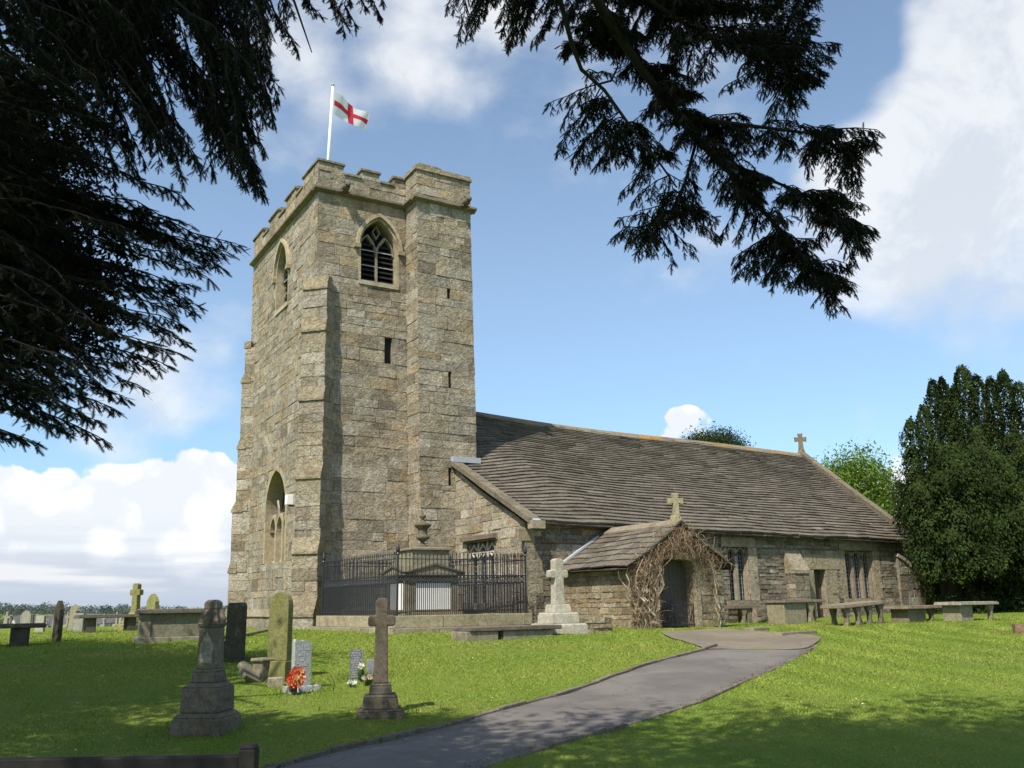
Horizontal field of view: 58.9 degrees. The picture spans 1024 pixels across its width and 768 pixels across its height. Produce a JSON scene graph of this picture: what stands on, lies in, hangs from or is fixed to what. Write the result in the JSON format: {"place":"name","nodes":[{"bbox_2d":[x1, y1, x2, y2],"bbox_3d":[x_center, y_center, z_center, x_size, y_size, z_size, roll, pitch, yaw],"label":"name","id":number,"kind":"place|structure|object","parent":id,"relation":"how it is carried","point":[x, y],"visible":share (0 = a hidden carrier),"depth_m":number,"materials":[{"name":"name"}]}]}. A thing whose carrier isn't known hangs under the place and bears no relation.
{"place":"outdoors","nodes":[
{"label":"outdoors","id":0,"kind":"place"},
{"bbox_2d":[0,609,1023,767],"bbox_3d":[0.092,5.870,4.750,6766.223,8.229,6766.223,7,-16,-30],"label":"ground","id":1,"kind":"structure","parent":0,"point":[804,753],"depth_m":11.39,"materials":[{"name":"green plant"}]},
{"bbox_2d":[3,612,11,623],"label":"headstone","id":2,"kind":"object","parent":1,"relation":"on","point":[7,617],"visible":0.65,"depth_m":44.55,"materials":[{"name":"grey stone"}]},
{"bbox_2d":[0,623,46,646],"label":"table tomb","id":3,"kind":"object","parent":1,"relation":"on","point":[20,633],"visible":0.91,"depth_m":20.57,"materials":[{"name":"grey stone"}]},
{"bbox_2d":[20,610,31,622],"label":"headstone","id":4,"kind":"object","parent":1,"relation":"on","point":[26,616],"visible":0.78,"depth_m":42.73,"materials":[{"name":"grey stone"}]},
{"bbox_2d":[11,615,63,627],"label":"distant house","id":5,"kind":"structure","parent":1,"relation":"on","point":[14,618],"depth_m":213.58,"materials":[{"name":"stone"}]},
{"bbox_2d":[34,616,46,631],"bbox_3d":[-17.125,8.737,32.932,0.340,0.620,0.130,-3,-14,9],"label":"headstone","id":6,"kind":"object","parent":1,"relation":"on","point":[40,619],"visible":0.45,"depth_m":32.90,"materials":[{"name":"beige stone"}]},
{"bbox_2d":[52,601,63,641],"bbox_3d":[-11.018,5.791,22.021,0.260,1.035,0.120,-11,-17,36],"label":"headstone","id":7,"kind":"object","parent":1,"relation":"on","point":[58,621],"visible":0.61,"depth_m":21.96,"materials":[{"name":"grey stone"}]},
{"bbox_2d":[63,612,69,626],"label":"headstone","id":8,"kind":"object","parent":1,"relation":"on","point":[67,620],"visible":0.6,"depth_m":47.68,"materials":[{"name":"grey stone"}]},
{"bbox_2d":[68,604,78,630],"bbox_3d":[-15.854,8.483,32.799,0.420,0.996,0.130,0,-6,36],"label":"headstone","id":9,"kind":"object","parent":1,"relation":"on","point":[74,609],"visible":0.62,"depth_m":32.76,"materials":[{"name":"beige stone"}]},
{"bbox_2d":[73,613,85,631],"bbox_3d":[-14.326,7.939,30.028,0.400,0.680,0.130,-6,-14,19],"label":"headstone","id":10,"kind":"object","parent":1,"relation":"on","point":[78,624],"visible":0.53,"depth_m":29.97,"materials":[{"name":"grey stone"}]},
{"bbox_2d":[63,614,101,626],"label":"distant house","id":11,"kind":"structure","parent":1,"relation":"on","point":[98,624],"depth_m":229.70,"materials":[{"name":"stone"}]},
{"bbox_2d":[100,613,107,626],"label":"headstone","id":12,"kind":"object","parent":1,"relation":"on","point":[104,624],"visible":0.61,"depth_m":50.50,"materials":[{"name":"grey stone"}]},
{"bbox_2d":[74,614,138,632],"bbox_3d":[-12.704,7.553,28.575,1.950,0.560,0.800,8,-16,-34],"label":"table tomb","id":13,"kind":"object","parent":1,"relation":"on","point":[90,621],"visible":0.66,"depth_m":28.30,"materials":[{"name":"grey stone"}]},
{"bbox_2d":[101,614,115,625],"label":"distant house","id":14,"kind":"structure","parent":1,"relation":"on","point":[109,621],"depth_m":267.69,"materials":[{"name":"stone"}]},
{"bbox_2d":[0,601,226,626],"bbox_3d":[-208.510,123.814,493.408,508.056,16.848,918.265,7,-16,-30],"label":"distant woodland","id":15,"kind":"object","parent":1,"relation":"on","point":[47,609],"visible":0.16,"depth_m":556.60,"materials":[{"name":"green plant"}]},
{"bbox_2d":[112,612,118,625],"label":"headstone","id":16,"kind":"object","parent":1,"relation":"on","point":[117,621],"visible":0.39,"depth_m":49.59,"materials":[{"name":"grey stone"}]},
{"bbox_2d":[114,583,143,630],"bbox_3d":[-13.623,8.072,32.815,0.949,1.680,0.949,-5,-14,17],"label":"cross gravestone","id":17,"kind":"object","parent":1,"relation":"on","point":[136,592],"visible":0.55,"depth_m":32.78,"materials":[{"name":"beige stone"}]},
{"bbox_2d":[0,743,280,767],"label":"bench","id":18,"kind":"object","parent":1,"relation":"on","point":[247,756],"visible":1,"depth_m":5.21,"materials":[{"name":"brown wood"}]},
{"bbox_2d":[146,594,158,608],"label":"headstone","id":19,"kind":"object","parent":1,"relation":"on","point":[153,601],"visible":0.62,"depth_m":30.09,"materials":[{"name":"beige stone"}]},
{"bbox_2d":[132,608,224,643],"bbox_3d":[-8.148,5.933,22.152,2.000,0.870,1.100,5,-15,-24],"label":"chest tomb","id":20,"kind":"object","parent":1,"relation":"on","point":[163,625],"visible":0.54,"depth_m":21.66,"materials":[{"name":"grey stone"}]},
{"bbox_2d":[0,0,386,456],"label":"yew tree","id":21,"kind":"object","parent":1,"relation":"on","point":[53,280],"visible":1,"depth_m":5.51,"materials":[{"name":"green plant"}]},
{"bbox_2d":[169,600,240,736],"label":"memorial pillar","id":22,"kind":"structure","parent":1,"relation":"on","point":[207,700],"depth_m":10.63,"materials":[{"name":"grey stone"}]},
{"bbox_2d":[223,602,250,662],"bbox_3d":[-5.273,4.762,17.321,0.617,1.140,0.397,-8,-16,28],"label":"headstone","id":23,"kind":"object","parent":1,"relation":"on","point":[235,641],"visible":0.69,"depth_m":17.25,"materials":[{"name":"black stone"}]},
{"bbox_2d":[237,661,261,682],"bbox_3d":[-4.220,4.638,14.573,0.378,0.080,0.506,39,-4,-32],"label":"broken slab","id":24,"kind":"object","parent":1,"relation":"on","point":[247,672],"depth_m":14.46,"materials":[{"name":"grey stone"}]},
{"bbox_2d":[246,628,267,636],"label":"stone slab","id":25,"kind":"structure","parent":1,"relation":"on","point":[256,632],"depth_m":23.87,"materials":[{"name":"beige stone"}]},
{"bbox_2d":[250,657,273,681],"bbox_3d":[-4.026,4.646,14.717,0.292,0.390,0.352,-10,-16,33],"label":"stone stump","id":26,"kind":"object","parent":1,"relation":"on","point":[260,666],"visible":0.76,"depth_m":14.60,"materials":[{"name":"beige stone"}]},
{"bbox_2d":[267,677,283,686],"bbox_3d":[-3.667,4.631,14.060,0.238,0.160,0.179,4,-15,-20],"label":"stone block","id":27,"kind":"object","parent":1,"relation":"on","point":[275,681],"depth_m":13.99,"materials":[{"name":"beige stone"}]},
{"bbox_2d":[267,592,292,681],"bbox_3d":[-3.799,4.151,14.852,0.499,1.447,0.300,-7,-15,25],"label":"headstone","id":28,"kind":"object","parent":1,"relation":"on","point":[279,650],"visible":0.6,"depth_m":14.80,"materials":[{"name":"green stone"}]},
{"bbox_2d":[285,666,306,691],"bbox_3d":[-3.188,4.315,13.264,0.350,0.370,0.206,11,-18,-39],"label":"wreath","id":29,"kind":"object","parent":1,"relation":"on","point":[296,679],"visible":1,"depth_m":13.21,"materials":[{"name":"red plant"}]},
{"bbox_2d":[282,639,320,694],"bbox_3d":[-3.137,4.234,13.631,0.505,0.775,0.321,11,-18,-39],"label":"headstone","id":30,"kind":"object","parent":1,"relation":"on","point":[301,652],"visible":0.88,"depth_m":13.61,"materials":[{"name":"grey stone"}]},
{"bbox_2d":[347,680,356,686],"bbox_3d":[-2.448,4.591,13.901,0.151,0.112,0.149,-2,-14,3],"label":"flower bunch","id":31,"kind":"object","parent":1,"relation":"on","point":[351,683],"visible":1,"depth_m":13.88,"materials":[{"name":"white plant"}]},
{"bbox_2d":[349,649,363,678],"bbox_3d":[-2.527,4.561,14.737,0.210,0.500,0.064,5,-15,-22],"label":"headstone","id":32,"kind":"object","parent":1,"relation":"on","point":[356,657],"visible":0.87,"depth_m":14.72,"materials":[{"name":"grey stone"}]},
{"bbox_2d":[357,663,364,681],"bbox_3d":[-2.401,4.582,14.409,0.141,0.297,0.143,7,-16,-30],"label":"flower bunch","id":33,"kind":"object","parent":1,"relation":"on","point":[361,671],"visible":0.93,"depth_m":14.39,"materials":[{"name":"white plant"}]},
{"bbox_2d":[361,674,372,685],"bbox_3d":[-2.224,4.596,14.093,0.237,0.175,0.240,7,-16,-30],"label":"flower bunch","id":34,"kind":"object","parent":1,"relation":"on","point":[368,681],"visible":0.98,"depth_m":14.03,"materials":[{"name":"pink plant"}]},
{"bbox_2d":[367,659,373,674],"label":"headstone","id":35,"kind":"object","parent":1,"relation":"on","point":[370,664],"visible":0.31,"depth_m":15.09,"materials":[{"name":"grey stone"}]},
{"bbox_2d":[355,598,404,718],"bbox_3d":[-1.686,3.511,11.679,0.611,1.470,0.611,1,-14,-8],"label":"cross gravestone","id":36,"kind":"object","parent":1,"relation":"on","point":[381,697],"visible":0.99,"depth_m":11.54,"materials":[{"name":"grey stone"}]},
{"bbox_2d":[311,543,532,633],"bbox_3d":[-2.762,6.310,27.289,4.935,2.690,5.542,7,-16,-30],"label":"tomb enclosure","id":37,"kind":"object","parent":1,"relation":"on","point":[476,609],"visible":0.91,"depth_m":25.75,"materials":[{"name":"metal"}]},
{"bbox_2d":[380,512,464,615],"bbox_3d":[-2.710,5.431,27.451,2.011,3.114,1.891,7,-16,-30],"label":"monument","id":38,"kind":"object","parent":37,"relation":"on","point":[422,526],"visible":0.69,"depth_m":26.77,"materials":[{"name":"white stone"}]},
{"bbox_2d":[452,624,561,641],"bbox_3d":[-0.117,6.014,21.778,2.630,0.400,0.840,7,-16,-31],"label":"ledger tomb","id":39,"kind":"object","parent":1,"relation":"on","point":[478,633],"visible":0.71,"depth_m":21.36,"materials":[{"name":"grey stone"}]},
{"bbox_2d":[6,637,1017,766],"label":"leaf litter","id":40,"kind":"object","parent":1,"relation":"on","point":[596,716],"visible":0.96,"depth_m":11.49,"materials":[{"name":"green plant"}]},
{"bbox_2d":[260,644,815,767],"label":"kerb","id":41,"kind":"structure","parent":1,"relation":"on","point":[392,736],"depth_m":10.51,"materials":[{"name":"grey stone"}]},
{"bbox_2d":[531,558,588,633],"bbox_3d":[1.179,5.465,23.366,1.119,1.900,1.119,6,-15,-26],"label":"cross gravestone","id":42,"kind":"object","parent":1,"relation":"on","point":[558,611],"visible":0.91,"depth_m":23.11,"materials":[{"name":"grey stone"}]},
{"bbox_2d":[224,158,926,629],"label":"church","id":43,"kind":"structure","parent":1,"relation":"on","point":[366,428],"depth_m":33.41,"materials":[{"name":"stone"}]},
{"bbox_2d":[261,459,289,564],"bbox_3d":[-8.750,4.883,34.691,0.721,4.538,3.700,7,-16,-30],"label":"west window","id":44,"kind":"structure","parent":43,"relation":"in","point":[275,511],"depth_m":35.42,"materials":[{"name":"stone"}]},
{"bbox_2d":[271,239,291,316],"bbox_3d":[-8.968,-4.498,36.685,0.944,3.335,2.440,7,-16,-30],"label":"belfry window","id":45,"kind":"structure","parent":43,"relation":"in","point":[282,265],"depth_m":37.11,"materials":[{"name":"stone"}]},
{"bbox_2d":[285,494,294,506],"bbox_3d":[-7.758,4.130,32.074,0.500,0.410,0.240,7,-16,-30],"label":"floodlight","id":46,"kind":"object","parent":43,"relation":"attached to","point":[289,500],"visible":0.96,"depth_m":31.93,"materials":[{"name":"white paint"}]},
{"bbox_2d":[327,83,333,159],"bbox_3d":[-7.189,-9.515,35.501,0.344,5.092,0.320,7,-16,-30],"label":"flagpole","id":47,"kind":"object","parent":43,"relation":"on","point":[330,128],"visible":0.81,"depth_m":35.64,"materials":[{"name":"white metal"}]},
{"bbox_2d":[334,91,369,131],"bbox_3d":[-6.461,-10.998,36.662,0.274,1.072,1.817,-10,-16,33],"label":"flag","id":48,"kind":"object","parent":47,"relation":"attached to","point":[345,110],"visible":1,"depth_m":36.65,"materials":[{"name":"white fabric"}]},
{"bbox_2d":[350,211,405,289],"bbox_3d":[-5.157,-5.101,34.425,2.310,3.185,0.900,7,-16,-30],"label":"belfry window","id":49,"kind":"structure","parent":43,"relation":"in","point":[378,251],"depth_m":34.48,"materials":[{"name":"stone"}]},
{"bbox_2d":[460,533,496,602],"bbox_3d":[-1.008,6.192,30.329,0.455,2.200,2.340,7,-16,-30],"label":"nave window","id":50,"kind":"structure","parent":43,"relation":"in","point":[488,546],"depth_m":30.61,"materials":[{"name":"stone"}]},
{"bbox_2d":[727,547,748,599],"bbox_3d":[7.970,6.758,32.391,0.950,1.859,0.185,7,-16,-30],"label":"nave window","id":51,"kind":"structure","parent":43,"relation":"in","point":[733,551],"depth_m":32.45,"materials":[{"name":"stone"}]},
{"bbox_2d":[814,571,822,617],"bbox_3d":[11.494,8.042,34.329,0.580,1.910,0.075,7,-16,-30],"label":"priest door","id":52,"kind":"structure","parent":43,"relation":"in","point":[816,573],"depth_m":34.41,"materials":[{"name":"brown wood"}]},
{"bbox_2d":[844,551,873,597],"bbox_3d":[13.504,7.460,35.578,1.600,1.829,0.185,7,-16,-30],"label":"nave window","id":53,"kind":"structure","parent":43,"relation":"in","point":[850,555],"depth_m":35.65,"materials":[{"name":"stone"}]},
{"bbox_2d":[579,617,612,632],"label":"rubble wall","id":54,"kind":"structure","parent":1,"relation":"on","point":[603,624],"depth_m":23.66,"materials":[{"name":"stone"}]},
{"bbox_2d":[444,0,885,320],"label":"yew tree","id":55,"kind":"object","parent":1,"relation":"on","point":[609,34],"visible":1,"depth_m":6.76,"materials":[{"name":"green plant"}]},
{"bbox_2d":[607,514,731,628],"bbox_3d":[4.635,5.529,26.014,4.755,3.645,0.981,7,-16,-30],"label":"climbing plant","id":56,"kind":"object","parent":1,"relation":"on","point":[651,615],"visible":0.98,"depth_m":25.74,"materials":[{"name":"brown plant"}]},
{"bbox_2d":[681,419,755,446],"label":"conifer tree","id":57,"kind":"object","parent":1,"relation":"on","point":[723,438],"visible":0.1,"depth_m":59.66,"materials":[{"name":"green plant"}]},
{"bbox_2d":[724,605,760,622],"bbox_3d":[7.898,7.944,31.177,1.300,0.620,0.600,7,-16,-30],"label":"table tomb","id":58,"kind":"object","parent":1,"relation":"on","point":[744,613],"visible":0.69,"depth_m":30.99,"materials":[{"name":"grey stone"}]},
{"bbox_2d":[743,627,769,630],"bbox_3d":[6.503,6.542,24.112,0.794,0.130,0.345,11,-18,-41],"label":"flat stone","id":59,"kind":"object","parent":1,"relation":"on","point":[759,628],"visible":0.53,"depth_m":23.97,"materials":[{"name":"beige stone"}]},
{"bbox_2d":[752,607,767,622],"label":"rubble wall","id":60,"kind":"structure","parent":1,"relation":"on","point":[759,614],"depth_m":31.01,"materials":[{"name":"stone"}]},
{"bbox_2d":[762,599,825,623],"bbox_3d":[9.373,7.543,30.034,2.000,0.780,0.950,8,-16,-32],"label":"table tomb","id":61,"kind":"object","parent":1,"relation":"on","point":[790,611],"visible":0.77,"depth_m":29.57,"materials":[{"name":"grey stone"}]},
{"bbox_2d":[772,630,816,635],"bbox_3d":[6.876,6.071,22.015,1.688,0.130,0.276,11,-18,-41],"label":"flat stone","id":62,"kind":"object","parent":1,"relation":"on","point":[794,632],"visible":0.55,"depth_m":21.86,"materials":[{"name":"beige stone"}]},
{"bbox_2d":[820,601,886,626],"bbox_3d":[10.309,6.924,27.277,2.120,0.660,0.850,5,-14,-34],"label":"table tomb","id":63,"kind":"object","parent":1,"relation":"on","point":[856,606],"visible":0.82,"depth_m":27.07,"materials":[{"name":"grey stone"}]},
{"bbox_2d":[812,436,905,517],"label":"broadleaf tree","id":64,"kind":"object","parent":1,"relation":"on","point":[874,491],"visible":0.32,"depth_m":53.78,"materials":[{"name":"green plant"}]},
{"bbox_2d":[883,605,941,621],"bbox_3d":[12.773,7.241,28.550,2.300,0.520,0.900,8,-16,-33],"label":"table tomb","id":65,"kind":"object","parent":1,"relation":"on","point":[911,613],"visible":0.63,"depth_m":28.07,"materials":[{"name":"grey stone"}]},
{"bbox_2d":[888,364,1023,609],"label":"yew tree","id":66,"kind":"object","parent":1,"relation":"on","point":[960,512],"visible":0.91,"depth_m":34.22,"materials":[{"name":"green plant"}]},
{"bbox_2d":[904,585,1023,613],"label":"ground ivy","id":67,"kind":"object","parent":1,"relation":"on","point":[1003,605],"visible":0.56,"depth_m":34.03,"materials":[{"name":"green plant"}]},
{"bbox_2d":[934,601,998,620],"bbox_3d":[14.104,7.048,28.078,2.050,0.600,0.900,8,-16,-32],"label":"table tomb","id":68,"kind":"object","parent":1,"relation":"on","point":[958,611],"visible":0.81,"depth_m":27.65,"materials":[{"name":"grey stone"}]},
{"bbox_2d":[1012,624,1023,632],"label":"stone kerb","id":69,"kind":"structure","parent":1,"relation":"on","point":[1019,628],"depth_m":21.33,"materials":[{"name":"stone"}]},
{"bbox_2d":[0,0,1023,612],"label":"sky","id":70,"kind":"structure","parent":0,"point":[569,330],"materials":[{"name":"blue"}]},
{"bbox_2d":[281,645,813,767],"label":"path","id":71,"kind":"structure","parent":0,"point":[663,685],"depth_m":11.15,"materials":[{"name":"grey asphalt"}]},
{"bbox_2d":[661,629,820,648],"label":"pavement","id":72,"kind":"structure","parent":0,"point":[733,639],"depth_m":20.43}
]}

